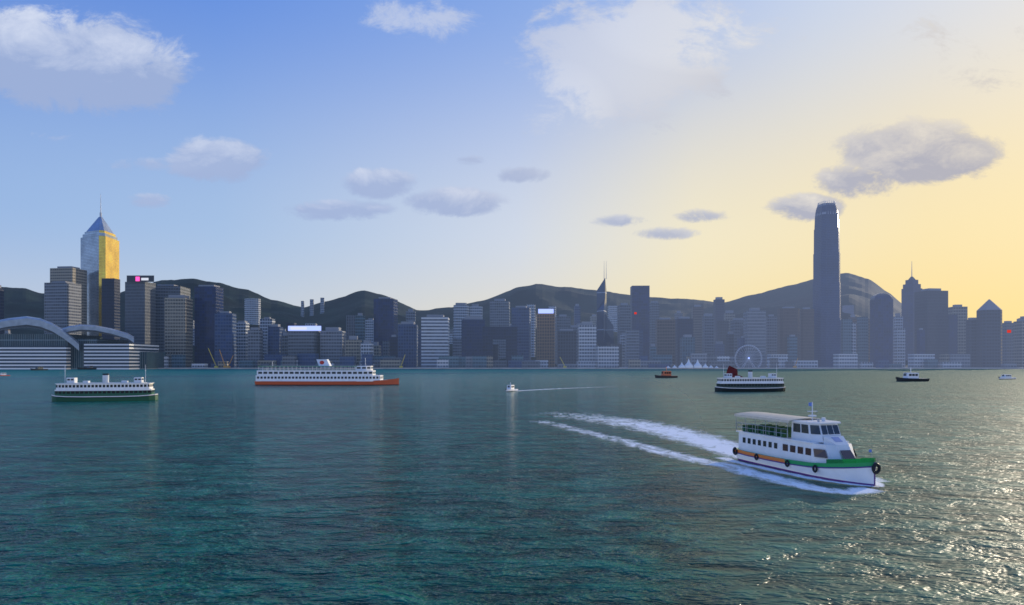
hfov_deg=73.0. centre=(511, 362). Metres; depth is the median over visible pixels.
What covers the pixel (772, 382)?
dark star ferry
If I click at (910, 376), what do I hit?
tug
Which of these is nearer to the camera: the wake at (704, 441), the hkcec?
the wake at (704, 441)
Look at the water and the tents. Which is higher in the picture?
the tents
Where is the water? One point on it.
(413, 487)
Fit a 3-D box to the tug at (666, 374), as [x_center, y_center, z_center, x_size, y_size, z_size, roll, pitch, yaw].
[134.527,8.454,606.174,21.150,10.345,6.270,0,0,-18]
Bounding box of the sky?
[0,0,1023,322]
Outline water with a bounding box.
[0,369,1023,604]
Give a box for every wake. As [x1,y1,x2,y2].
[539,421,880,494]
[557,414,738,457]
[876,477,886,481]
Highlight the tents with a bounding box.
[208,348,797,367]
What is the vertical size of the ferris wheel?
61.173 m
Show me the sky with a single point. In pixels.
(420, 154)
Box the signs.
[127,275,1010,332]
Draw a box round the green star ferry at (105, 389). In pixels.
[51,365,157,401]
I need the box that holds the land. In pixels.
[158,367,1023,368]
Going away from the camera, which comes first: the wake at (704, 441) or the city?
the wake at (704, 441)
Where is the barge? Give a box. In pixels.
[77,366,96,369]
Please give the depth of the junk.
357.62 m
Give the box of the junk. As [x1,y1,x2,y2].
[726,366,741,376]
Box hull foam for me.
[718,457,883,486]
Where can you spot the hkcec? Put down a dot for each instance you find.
(60, 348)
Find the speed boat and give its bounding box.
[505,382,517,391]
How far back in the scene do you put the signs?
1636.00 m
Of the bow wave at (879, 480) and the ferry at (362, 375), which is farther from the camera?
the ferry at (362, 375)
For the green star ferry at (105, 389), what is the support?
in the water
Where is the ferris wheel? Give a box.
[735,345,761,367]
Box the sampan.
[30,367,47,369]
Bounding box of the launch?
[998,375,1015,378]
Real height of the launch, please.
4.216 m
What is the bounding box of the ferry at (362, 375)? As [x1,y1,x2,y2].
[255,358,398,384]
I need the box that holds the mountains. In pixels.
[1,273,907,366]
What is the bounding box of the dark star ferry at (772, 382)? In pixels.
[715,367,785,391]
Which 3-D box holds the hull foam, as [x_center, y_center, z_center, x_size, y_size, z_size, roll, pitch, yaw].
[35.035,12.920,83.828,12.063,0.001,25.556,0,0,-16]
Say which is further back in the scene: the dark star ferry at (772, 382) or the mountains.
the mountains
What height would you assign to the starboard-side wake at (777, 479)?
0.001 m
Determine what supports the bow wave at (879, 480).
on the water
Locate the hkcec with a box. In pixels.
[0,316,165,368]
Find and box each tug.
[655,367,677,377]
[896,368,929,380]
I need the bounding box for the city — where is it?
[0,197,1023,367]

